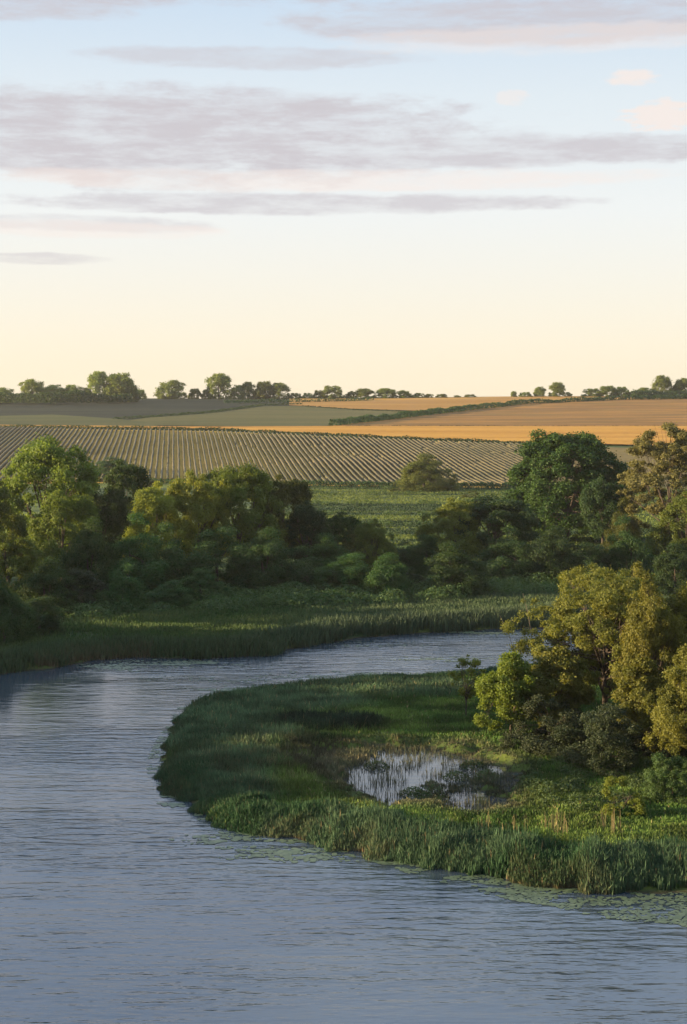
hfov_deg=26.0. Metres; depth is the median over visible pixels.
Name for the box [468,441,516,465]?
vine row
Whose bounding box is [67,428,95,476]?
vine row
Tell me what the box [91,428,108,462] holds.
vine row
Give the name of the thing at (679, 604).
golden tree
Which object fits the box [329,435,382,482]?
vine row
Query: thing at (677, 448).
broadleaf tree
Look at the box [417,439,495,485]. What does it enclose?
vine row
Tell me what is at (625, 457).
scrub field
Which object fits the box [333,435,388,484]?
vine row
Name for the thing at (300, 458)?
vine row
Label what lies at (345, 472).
vine row
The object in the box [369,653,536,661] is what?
lily pads
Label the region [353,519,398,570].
broadleaf tree
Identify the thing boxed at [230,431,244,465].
vine row
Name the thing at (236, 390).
skyline tree
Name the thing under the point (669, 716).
golden tree
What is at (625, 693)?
golden sapling
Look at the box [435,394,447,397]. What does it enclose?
skyline bush
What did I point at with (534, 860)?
reeds
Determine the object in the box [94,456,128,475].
willow bush
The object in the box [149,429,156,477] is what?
vine row
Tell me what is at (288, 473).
vine row
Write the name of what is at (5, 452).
vine row
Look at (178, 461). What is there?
vine row
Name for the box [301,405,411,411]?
hedgerow
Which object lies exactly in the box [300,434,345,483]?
vine row
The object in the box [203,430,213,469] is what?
vine row
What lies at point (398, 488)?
meadow shrub
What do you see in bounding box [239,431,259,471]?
vine row
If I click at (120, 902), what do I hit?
river water
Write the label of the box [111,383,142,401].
skyline bush
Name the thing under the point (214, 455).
vine row
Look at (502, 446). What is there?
vine row
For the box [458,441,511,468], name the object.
vine row
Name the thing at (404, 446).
vine row
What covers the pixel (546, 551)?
willow bush
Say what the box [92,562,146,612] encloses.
willow bush
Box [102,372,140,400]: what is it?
skyline tree
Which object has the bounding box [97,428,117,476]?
vine row
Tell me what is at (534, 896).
duckweed
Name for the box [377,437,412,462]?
vine row
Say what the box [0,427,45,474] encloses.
vine row
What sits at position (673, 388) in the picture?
skyline tree
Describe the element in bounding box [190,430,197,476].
vine row
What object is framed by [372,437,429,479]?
vine row
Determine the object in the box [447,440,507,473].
vine row
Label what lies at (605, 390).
skyline tree
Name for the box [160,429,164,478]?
vine row
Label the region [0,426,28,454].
vine row
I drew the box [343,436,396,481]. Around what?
vine row
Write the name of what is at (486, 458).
vine row
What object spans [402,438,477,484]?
vine row
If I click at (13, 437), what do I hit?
vine row
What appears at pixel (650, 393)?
hedgerow
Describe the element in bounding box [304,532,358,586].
willow bush
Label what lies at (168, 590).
willow bush
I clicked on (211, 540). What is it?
willow bush
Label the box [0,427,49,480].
vine row
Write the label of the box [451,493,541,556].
broadleaf tree
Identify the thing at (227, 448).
vine row
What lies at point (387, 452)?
vine row
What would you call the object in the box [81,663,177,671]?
lily pads
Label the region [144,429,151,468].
vine row
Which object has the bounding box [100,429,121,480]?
vine row
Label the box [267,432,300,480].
vine row
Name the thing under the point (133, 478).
broadleaf tree
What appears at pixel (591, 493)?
broadleaf tree
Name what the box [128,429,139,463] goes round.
vine row
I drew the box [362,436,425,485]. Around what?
vine row
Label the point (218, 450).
vine row
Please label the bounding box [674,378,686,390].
skyline tree
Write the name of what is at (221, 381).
skyline tree
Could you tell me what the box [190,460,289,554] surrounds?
broadleaf tree
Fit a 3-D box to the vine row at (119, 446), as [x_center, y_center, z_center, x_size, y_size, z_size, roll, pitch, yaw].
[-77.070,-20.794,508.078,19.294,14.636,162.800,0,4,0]
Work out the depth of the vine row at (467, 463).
469.23 m
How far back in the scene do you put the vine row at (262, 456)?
488.90 m
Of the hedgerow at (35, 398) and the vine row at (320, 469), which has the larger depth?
the hedgerow at (35, 398)
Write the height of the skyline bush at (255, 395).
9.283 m
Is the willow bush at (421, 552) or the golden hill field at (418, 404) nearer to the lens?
the willow bush at (421, 552)
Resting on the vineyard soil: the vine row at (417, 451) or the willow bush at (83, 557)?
the vine row at (417, 451)
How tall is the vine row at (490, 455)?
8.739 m
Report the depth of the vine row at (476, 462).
474.58 m
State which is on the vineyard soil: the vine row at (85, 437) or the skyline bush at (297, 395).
the vine row at (85, 437)
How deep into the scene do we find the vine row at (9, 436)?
563.75 m
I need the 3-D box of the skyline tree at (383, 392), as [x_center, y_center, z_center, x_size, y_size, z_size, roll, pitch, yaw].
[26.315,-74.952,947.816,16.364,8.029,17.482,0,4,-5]
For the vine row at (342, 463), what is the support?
on the vineyard soil
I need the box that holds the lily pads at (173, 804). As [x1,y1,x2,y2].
[157,795,185,807]
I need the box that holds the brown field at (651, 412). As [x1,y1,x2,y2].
[333,399,686,425]
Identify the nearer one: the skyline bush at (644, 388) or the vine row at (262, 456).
the vine row at (262, 456)
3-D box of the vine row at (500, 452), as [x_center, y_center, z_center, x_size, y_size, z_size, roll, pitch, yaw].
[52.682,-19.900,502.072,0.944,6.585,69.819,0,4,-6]
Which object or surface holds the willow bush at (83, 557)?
on the ground at (468, 746)
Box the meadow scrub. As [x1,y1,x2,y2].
[286,485,539,552]
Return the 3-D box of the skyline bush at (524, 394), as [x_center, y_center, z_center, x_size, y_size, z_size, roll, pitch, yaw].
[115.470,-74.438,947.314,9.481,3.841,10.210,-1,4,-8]
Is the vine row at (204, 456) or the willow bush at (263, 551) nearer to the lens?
the willow bush at (263, 551)
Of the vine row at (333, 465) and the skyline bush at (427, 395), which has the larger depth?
the skyline bush at (427, 395)
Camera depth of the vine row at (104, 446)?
517.83 m
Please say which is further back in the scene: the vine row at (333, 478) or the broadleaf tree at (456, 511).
the vine row at (333, 478)
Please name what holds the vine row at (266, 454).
on the vineyard soil
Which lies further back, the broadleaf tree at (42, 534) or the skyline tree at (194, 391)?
the skyline tree at (194, 391)
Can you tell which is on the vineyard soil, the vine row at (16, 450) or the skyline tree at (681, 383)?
the vine row at (16, 450)
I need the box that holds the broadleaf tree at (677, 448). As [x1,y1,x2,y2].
[615,422,686,553]
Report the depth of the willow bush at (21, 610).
143.05 m
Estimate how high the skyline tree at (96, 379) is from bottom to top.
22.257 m
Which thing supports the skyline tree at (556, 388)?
on the golden hill field at (418, 404)
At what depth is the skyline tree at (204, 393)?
945.57 m
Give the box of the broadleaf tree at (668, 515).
[640,491,686,560]
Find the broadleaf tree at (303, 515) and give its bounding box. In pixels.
[277,500,336,563]
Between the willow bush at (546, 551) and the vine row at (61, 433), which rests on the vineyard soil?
the vine row at (61, 433)
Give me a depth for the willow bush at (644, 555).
195.24 m
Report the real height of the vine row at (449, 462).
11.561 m
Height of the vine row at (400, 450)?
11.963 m
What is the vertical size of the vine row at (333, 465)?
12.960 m
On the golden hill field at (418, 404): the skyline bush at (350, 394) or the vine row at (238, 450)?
the skyline bush at (350, 394)
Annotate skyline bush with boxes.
[0,387,13,402]
[18,378,44,402]
[63,384,81,401]
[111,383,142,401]
[153,380,186,398]
[253,386,266,398]
[287,393,301,398]
[301,393,313,398]
[311,390,323,398]
[318,385,345,398]
[345,391,356,397]
[395,390,411,397]
[411,393,423,397]
[424,394,433,397]
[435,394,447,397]
[518,392,532,396]
[581,388,602,395]
[612,386,630,396]
[636,387,652,395]
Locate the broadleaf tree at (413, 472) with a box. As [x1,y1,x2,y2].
[393,452,461,491]
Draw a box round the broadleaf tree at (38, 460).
[0,432,103,549]
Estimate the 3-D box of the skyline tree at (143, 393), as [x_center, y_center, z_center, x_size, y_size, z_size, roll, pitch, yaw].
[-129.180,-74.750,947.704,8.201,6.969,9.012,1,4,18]
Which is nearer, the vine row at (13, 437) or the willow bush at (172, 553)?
the willow bush at (172, 553)
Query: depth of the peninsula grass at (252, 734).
97.65 m
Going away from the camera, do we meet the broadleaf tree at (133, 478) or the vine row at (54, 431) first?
the broadleaf tree at (133, 478)
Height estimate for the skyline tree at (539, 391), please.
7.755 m
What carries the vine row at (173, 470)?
on the vineyard soil
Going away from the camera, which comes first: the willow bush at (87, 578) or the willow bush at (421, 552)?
the willow bush at (87, 578)
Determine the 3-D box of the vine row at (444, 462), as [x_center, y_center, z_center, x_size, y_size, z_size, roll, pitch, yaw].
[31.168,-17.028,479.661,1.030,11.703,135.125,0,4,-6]
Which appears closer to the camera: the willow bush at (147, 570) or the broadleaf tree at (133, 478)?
the willow bush at (147, 570)
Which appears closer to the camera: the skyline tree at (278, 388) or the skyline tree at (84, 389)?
the skyline tree at (84, 389)
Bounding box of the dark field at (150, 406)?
[0,398,411,426]
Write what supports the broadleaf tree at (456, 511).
on the ground at (468, 746)
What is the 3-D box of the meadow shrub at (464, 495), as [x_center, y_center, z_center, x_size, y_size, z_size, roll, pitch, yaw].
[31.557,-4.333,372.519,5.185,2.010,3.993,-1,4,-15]
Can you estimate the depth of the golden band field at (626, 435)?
583.64 m
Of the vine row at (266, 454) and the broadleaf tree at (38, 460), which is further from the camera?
the vine row at (266, 454)
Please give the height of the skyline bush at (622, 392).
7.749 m
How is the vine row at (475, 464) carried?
on the vineyard soil
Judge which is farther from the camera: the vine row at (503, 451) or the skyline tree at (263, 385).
the skyline tree at (263, 385)
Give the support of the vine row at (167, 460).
on the vineyard soil
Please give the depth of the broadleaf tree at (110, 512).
203.82 m
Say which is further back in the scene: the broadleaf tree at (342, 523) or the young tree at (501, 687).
the broadleaf tree at (342, 523)
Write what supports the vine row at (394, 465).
on the vineyard soil
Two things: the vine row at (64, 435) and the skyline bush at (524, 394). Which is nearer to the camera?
the vine row at (64, 435)
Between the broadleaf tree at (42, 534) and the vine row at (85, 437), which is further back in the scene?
the vine row at (85, 437)
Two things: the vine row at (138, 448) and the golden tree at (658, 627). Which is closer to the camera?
the golden tree at (658, 627)
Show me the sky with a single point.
(480, 198)
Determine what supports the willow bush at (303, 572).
on the ground at (468, 746)
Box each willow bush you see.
[0,575,40,645]
[7,556,79,617]
[19,595,67,635]
[56,516,117,595]
[58,567,110,614]
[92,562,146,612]
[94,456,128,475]
[101,510,187,593]
[146,579,195,608]
[152,520,217,594]
[178,524,254,592]
[178,566,232,602]
[224,523,297,593]
[281,545,343,593]
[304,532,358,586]
[310,552,370,596]
[329,523,378,574]
[355,552,412,596]
[387,541,422,569]
[405,532,441,575]
[420,538,492,596]
[474,526,547,582]
[515,522,580,580]
[567,540,615,577]
[593,514,657,578]
[600,496,643,554]
[648,541,686,595]
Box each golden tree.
[500,562,686,705]
[569,557,663,704]
[610,577,686,746]
[623,579,686,657]
[640,642,686,755]
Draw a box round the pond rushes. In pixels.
[312,742,514,809]
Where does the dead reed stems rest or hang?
on the ground at (468, 746)
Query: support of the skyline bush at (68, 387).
on the dark field at (150, 406)
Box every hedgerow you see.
[0,390,131,403]
[0,424,533,444]
[113,402,301,418]
[151,478,552,488]
[223,397,373,402]
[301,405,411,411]
[328,394,686,425]
[360,425,677,425]
[631,389,686,398]
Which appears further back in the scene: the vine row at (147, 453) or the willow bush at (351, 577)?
the vine row at (147, 453)
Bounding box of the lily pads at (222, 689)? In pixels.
[180,686,243,695]
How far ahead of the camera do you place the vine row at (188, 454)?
503.45 m
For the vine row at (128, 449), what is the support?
on the vineyard soil
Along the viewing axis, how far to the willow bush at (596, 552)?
194.10 m
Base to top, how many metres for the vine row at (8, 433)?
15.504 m
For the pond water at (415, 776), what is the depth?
92.33 m
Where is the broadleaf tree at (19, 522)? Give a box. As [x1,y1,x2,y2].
[0,479,29,579]
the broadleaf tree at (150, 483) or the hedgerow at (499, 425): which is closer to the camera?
the broadleaf tree at (150, 483)
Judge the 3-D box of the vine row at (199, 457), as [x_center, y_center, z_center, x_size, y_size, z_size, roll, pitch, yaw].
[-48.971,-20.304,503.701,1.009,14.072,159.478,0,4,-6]
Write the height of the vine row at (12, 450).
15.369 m
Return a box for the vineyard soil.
[0,429,525,487]
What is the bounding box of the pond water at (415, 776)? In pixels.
[313,745,522,810]
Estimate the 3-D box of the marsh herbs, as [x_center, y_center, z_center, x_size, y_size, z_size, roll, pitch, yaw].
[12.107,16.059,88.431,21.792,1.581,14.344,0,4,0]
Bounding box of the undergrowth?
[8,570,685,621]
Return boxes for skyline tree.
[42,384,64,400]
[79,387,91,401]
[83,371,111,400]
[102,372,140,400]
[137,389,147,398]
[187,388,201,398]
[201,389,209,398]
[204,373,235,398]
[231,384,245,398]
[239,381,255,398]
[253,381,274,398]
[267,382,290,398]
[353,388,375,397]
[373,388,396,397]
[510,391,516,396]
[533,387,545,396]
[548,382,565,396]
[596,385,618,395]
[650,375,673,394]
[671,385,683,390]
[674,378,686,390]
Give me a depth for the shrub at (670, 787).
83.61 m
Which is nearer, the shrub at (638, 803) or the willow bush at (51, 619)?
the shrub at (638, 803)
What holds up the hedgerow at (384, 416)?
on the ground at (468, 746)
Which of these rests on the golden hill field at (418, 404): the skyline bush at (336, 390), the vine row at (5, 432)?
the skyline bush at (336, 390)
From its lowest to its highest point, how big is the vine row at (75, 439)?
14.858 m
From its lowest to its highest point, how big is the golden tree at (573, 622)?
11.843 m
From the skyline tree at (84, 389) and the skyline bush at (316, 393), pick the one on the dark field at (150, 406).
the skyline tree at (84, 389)
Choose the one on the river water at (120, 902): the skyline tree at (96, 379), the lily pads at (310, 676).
the lily pads at (310, 676)
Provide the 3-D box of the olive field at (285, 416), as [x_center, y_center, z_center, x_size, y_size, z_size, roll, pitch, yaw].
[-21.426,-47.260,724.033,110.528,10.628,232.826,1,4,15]
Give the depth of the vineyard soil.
509.96 m
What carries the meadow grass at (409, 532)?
on the ground at (468, 746)
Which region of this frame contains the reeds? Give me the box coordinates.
[152,658,686,894]
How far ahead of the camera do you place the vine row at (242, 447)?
512.76 m
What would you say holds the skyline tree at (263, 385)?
on the dark field at (150, 406)
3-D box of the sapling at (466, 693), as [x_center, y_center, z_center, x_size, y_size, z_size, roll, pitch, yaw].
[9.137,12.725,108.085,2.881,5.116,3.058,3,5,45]
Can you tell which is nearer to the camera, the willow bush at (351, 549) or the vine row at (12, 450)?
the willow bush at (351, 549)
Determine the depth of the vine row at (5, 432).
581.56 m
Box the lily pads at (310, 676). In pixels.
[287,668,430,679]
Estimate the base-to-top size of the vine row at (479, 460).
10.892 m
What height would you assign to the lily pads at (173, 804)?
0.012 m
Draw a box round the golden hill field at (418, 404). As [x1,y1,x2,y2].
[289,396,684,411]
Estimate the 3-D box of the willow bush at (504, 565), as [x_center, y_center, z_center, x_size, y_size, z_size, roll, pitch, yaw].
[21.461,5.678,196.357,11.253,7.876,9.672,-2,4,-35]
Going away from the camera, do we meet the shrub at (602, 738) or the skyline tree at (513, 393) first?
the shrub at (602, 738)
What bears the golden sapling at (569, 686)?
on the ground at (468, 746)
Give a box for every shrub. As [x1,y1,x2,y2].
[388,485,410,491]
[460,491,477,497]
[499,694,606,756]
[548,701,642,778]
[599,776,646,817]
[603,705,686,764]
[640,751,686,805]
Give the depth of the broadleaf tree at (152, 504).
192.10 m
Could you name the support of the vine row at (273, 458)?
on the vineyard soil
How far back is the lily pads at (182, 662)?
135.26 m
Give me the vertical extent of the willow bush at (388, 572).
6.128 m
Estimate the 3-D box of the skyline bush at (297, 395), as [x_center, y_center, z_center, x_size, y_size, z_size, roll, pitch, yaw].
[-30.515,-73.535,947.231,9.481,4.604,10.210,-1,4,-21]
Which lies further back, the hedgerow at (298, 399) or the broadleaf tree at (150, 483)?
the hedgerow at (298, 399)
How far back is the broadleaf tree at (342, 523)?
207.09 m
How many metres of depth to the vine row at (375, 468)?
472.61 m
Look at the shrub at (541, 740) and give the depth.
97.27 m
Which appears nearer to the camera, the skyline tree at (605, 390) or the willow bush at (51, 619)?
the willow bush at (51, 619)
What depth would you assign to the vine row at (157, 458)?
491.49 m
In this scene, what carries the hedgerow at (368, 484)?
on the ground at (468, 746)
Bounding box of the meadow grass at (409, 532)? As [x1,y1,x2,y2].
[274,484,686,574]
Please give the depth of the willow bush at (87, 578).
166.20 m
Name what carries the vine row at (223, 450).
on the vineyard soil
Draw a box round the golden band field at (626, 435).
[2,425,686,444]
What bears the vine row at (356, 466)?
on the vineyard soil
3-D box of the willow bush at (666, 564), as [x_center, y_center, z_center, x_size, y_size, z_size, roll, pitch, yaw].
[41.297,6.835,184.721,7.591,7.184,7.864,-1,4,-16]
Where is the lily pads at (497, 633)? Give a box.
[435,630,538,635]
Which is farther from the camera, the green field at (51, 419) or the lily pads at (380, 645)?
the green field at (51, 419)
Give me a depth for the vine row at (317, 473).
479.21 m
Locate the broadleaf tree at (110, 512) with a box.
[76,487,130,558]
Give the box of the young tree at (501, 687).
[469,650,537,731]
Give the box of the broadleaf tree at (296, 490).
[244,474,313,566]
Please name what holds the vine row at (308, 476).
on the vineyard soil
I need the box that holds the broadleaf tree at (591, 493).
[578,474,626,544]
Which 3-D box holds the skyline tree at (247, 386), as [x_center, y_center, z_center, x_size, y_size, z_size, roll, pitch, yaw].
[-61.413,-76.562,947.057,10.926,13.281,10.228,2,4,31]
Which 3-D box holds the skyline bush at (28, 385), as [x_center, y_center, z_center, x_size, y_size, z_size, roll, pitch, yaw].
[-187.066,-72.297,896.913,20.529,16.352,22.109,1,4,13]
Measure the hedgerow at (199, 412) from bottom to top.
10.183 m
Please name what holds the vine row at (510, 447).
on the vineyard soil
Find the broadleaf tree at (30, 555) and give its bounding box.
[0,531,47,609]
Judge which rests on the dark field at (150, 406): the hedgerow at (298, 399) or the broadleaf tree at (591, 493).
the hedgerow at (298, 399)
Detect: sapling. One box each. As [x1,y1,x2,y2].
[448,654,486,715]
[510,642,598,738]
[611,654,686,752]
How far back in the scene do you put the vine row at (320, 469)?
476.73 m
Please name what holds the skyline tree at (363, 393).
on the dark field at (150, 406)
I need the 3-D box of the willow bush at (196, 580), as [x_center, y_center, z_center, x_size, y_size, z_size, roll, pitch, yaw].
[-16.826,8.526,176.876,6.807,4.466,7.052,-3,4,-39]
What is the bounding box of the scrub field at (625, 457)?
[526,447,686,488]
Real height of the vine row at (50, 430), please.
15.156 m
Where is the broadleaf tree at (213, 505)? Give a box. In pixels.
[162,467,238,560]
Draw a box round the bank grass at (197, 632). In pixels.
[0,579,674,674]
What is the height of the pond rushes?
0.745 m
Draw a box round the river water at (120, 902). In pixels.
[0,626,686,1023]
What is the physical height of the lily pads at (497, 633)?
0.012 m
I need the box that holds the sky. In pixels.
[0,0,686,398]
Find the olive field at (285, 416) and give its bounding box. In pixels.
[105,406,411,425]
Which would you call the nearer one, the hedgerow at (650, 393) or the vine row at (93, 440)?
the vine row at (93, 440)
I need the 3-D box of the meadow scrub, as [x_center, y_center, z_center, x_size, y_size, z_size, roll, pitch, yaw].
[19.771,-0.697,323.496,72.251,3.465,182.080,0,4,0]
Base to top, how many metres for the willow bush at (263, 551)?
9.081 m
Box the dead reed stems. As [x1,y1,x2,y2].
[479,807,620,834]
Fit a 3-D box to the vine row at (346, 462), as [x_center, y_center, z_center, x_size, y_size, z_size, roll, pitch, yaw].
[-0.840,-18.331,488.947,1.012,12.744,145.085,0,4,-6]
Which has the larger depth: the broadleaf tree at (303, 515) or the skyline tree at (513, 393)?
the skyline tree at (513, 393)
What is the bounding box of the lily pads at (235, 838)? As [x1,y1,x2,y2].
[169,831,282,851]
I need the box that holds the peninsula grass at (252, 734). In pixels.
[164,667,686,888]
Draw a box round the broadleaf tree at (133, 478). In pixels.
[94,459,152,552]
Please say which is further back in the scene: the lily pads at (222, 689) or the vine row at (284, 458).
the vine row at (284, 458)
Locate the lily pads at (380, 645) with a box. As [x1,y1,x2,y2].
[333,642,473,647]
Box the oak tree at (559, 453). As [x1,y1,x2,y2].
[500,429,637,542]
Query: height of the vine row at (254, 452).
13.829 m
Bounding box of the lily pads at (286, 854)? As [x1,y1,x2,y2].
[219,846,358,862]
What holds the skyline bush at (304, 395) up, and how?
on the golden hill field at (418, 404)
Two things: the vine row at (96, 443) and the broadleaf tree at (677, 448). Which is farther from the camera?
the vine row at (96, 443)
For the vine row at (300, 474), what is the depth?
480.54 m
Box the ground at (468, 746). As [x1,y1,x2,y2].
[0,410,686,893]
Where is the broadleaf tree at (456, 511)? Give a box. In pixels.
[413,497,484,565]
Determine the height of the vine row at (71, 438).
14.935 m
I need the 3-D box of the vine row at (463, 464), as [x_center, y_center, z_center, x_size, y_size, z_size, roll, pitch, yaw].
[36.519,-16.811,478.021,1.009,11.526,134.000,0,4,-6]
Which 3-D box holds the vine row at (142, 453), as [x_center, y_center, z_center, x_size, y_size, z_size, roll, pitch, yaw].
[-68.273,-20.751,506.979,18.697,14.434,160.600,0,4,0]
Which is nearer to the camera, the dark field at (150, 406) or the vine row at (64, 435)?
the vine row at (64, 435)
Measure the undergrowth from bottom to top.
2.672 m
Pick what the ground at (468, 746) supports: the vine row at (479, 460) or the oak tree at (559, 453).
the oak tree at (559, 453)
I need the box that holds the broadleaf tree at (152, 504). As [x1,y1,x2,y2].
[119,480,199,558]
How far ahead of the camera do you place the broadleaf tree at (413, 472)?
397.67 m
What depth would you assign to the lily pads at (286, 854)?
75.60 m
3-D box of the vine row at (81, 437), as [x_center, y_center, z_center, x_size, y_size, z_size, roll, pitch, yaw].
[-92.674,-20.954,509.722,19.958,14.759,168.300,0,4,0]
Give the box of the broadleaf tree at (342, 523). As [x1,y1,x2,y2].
[309,511,361,554]
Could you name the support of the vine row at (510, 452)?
on the vineyard soil
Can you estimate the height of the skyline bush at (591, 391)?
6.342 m
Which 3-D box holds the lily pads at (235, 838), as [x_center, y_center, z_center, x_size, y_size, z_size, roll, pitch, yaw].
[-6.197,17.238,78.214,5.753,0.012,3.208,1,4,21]
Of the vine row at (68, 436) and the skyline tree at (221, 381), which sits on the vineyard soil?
the vine row at (68, 436)
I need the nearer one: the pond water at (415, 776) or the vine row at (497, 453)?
the pond water at (415, 776)
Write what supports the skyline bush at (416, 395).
on the golden hill field at (418, 404)
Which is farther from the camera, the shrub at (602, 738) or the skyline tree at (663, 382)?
the skyline tree at (663, 382)
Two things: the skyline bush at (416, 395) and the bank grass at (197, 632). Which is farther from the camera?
the skyline bush at (416, 395)
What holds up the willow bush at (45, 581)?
on the ground at (468, 746)
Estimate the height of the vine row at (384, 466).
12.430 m
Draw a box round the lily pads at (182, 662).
[81,658,333,667]
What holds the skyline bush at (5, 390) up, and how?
on the dark field at (150, 406)
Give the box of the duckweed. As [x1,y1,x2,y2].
[146,704,686,926]
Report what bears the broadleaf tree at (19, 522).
on the ground at (468, 746)
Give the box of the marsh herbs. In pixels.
[364,755,686,811]
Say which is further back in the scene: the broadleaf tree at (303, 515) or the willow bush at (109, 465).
the willow bush at (109, 465)
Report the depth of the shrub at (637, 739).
94.06 m
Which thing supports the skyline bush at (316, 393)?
on the golden hill field at (418, 404)
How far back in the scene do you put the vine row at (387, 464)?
485.46 m
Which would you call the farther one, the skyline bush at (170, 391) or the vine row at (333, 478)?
the skyline bush at (170, 391)
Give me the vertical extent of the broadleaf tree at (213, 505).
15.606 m
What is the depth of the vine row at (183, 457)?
494.87 m
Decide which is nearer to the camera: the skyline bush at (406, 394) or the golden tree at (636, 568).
the golden tree at (636, 568)
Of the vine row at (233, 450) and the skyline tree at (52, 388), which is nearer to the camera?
the vine row at (233, 450)
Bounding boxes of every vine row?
[0,426,16,441]
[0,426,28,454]
[0,427,12,437]
[0,427,20,445]
[0,427,24,449]
[0,427,32,459]
[0,427,37,464]
[0,427,40,469]
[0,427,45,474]
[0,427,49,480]
[7,427,53,479]
[12,427,57,477]
[40,428,78,481]
[47,428,83,480]
[52,428,86,479]
[53,427,65,442]
[58,428,70,444]
[60,428,74,445]
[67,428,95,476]
[72,428,91,457]
[72,428,100,477]
[76,428,104,481]
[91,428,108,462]
[95,428,112,465]
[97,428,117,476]
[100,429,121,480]
[108,428,125,473]
[119,428,130,458]
[124,429,134,461]
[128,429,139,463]
[134,429,143,463]
[139,429,147,466]
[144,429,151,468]
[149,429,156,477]
[154,429,160,478]
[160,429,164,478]
[166,429,169,478]
[171,429,174,480]
[177,429,179,478]
[181,429,185,478]
[185,430,191,476]
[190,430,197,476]
[194,430,202,473]
[199,430,208,473]
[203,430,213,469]
[208,430,218,470]
[212,430,224,469]
[217,430,230,470]
[221,430,236,471]
[225,430,241,471]
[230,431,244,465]
[235,431,251,467]
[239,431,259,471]
[244,431,270,479]
[248,431,275,480]
[253,431,282,480]
[258,432,289,481]
[262,432,293,480]
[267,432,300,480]
[271,433,307,482]
[276,433,312,482]
[281,433,319,482]
[285,433,326,483]
[290,433,332,482]
[295,433,339,483]
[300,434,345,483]
[305,434,351,483]
[309,434,356,484]
[314,434,364,484]
[319,435,370,483]
[324,435,375,483]
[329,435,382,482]
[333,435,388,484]
[338,435,395,484]
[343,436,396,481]
[347,436,399,479]
[353,436,401,476]
[358,436,402,473]
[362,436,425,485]
[368,437,405,466]
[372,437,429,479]
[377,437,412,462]
[382,437,442,479]
[387,437,447,479]
[392,438,464,485]
[397,438,471,485]
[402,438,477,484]
[407,438,482,485]
[412,439,487,485]
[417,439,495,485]
[422,439,501,485]
[427,440,508,485]
[432,440,513,486]
[437,440,508,479]
[442,440,520,481]
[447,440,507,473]
[452,441,509,471]
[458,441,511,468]
[462,441,512,466]
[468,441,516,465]
[473,441,518,463]
[479,442,518,461]
[484,442,522,460]
[489,442,523,458]
[494,442,524,456]
[499,442,520,453]
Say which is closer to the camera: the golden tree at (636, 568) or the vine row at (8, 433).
the golden tree at (636, 568)
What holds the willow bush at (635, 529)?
on the ground at (468, 746)
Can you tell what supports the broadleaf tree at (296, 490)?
on the ground at (468, 746)
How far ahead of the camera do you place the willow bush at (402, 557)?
212.34 m
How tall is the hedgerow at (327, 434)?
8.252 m
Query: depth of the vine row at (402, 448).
508.22 m
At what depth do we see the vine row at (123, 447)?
525.22 m
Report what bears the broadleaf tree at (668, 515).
on the ground at (468, 746)
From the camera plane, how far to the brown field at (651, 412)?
710.42 m
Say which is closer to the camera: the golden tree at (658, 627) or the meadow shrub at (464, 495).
the golden tree at (658, 627)
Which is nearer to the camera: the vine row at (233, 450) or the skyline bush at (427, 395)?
the vine row at (233, 450)
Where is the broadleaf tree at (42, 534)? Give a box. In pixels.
[24,489,100,579]
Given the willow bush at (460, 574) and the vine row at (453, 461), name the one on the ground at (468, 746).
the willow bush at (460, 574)
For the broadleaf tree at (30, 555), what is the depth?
167.92 m
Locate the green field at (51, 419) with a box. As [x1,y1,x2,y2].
[0,414,157,425]
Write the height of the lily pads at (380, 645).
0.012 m

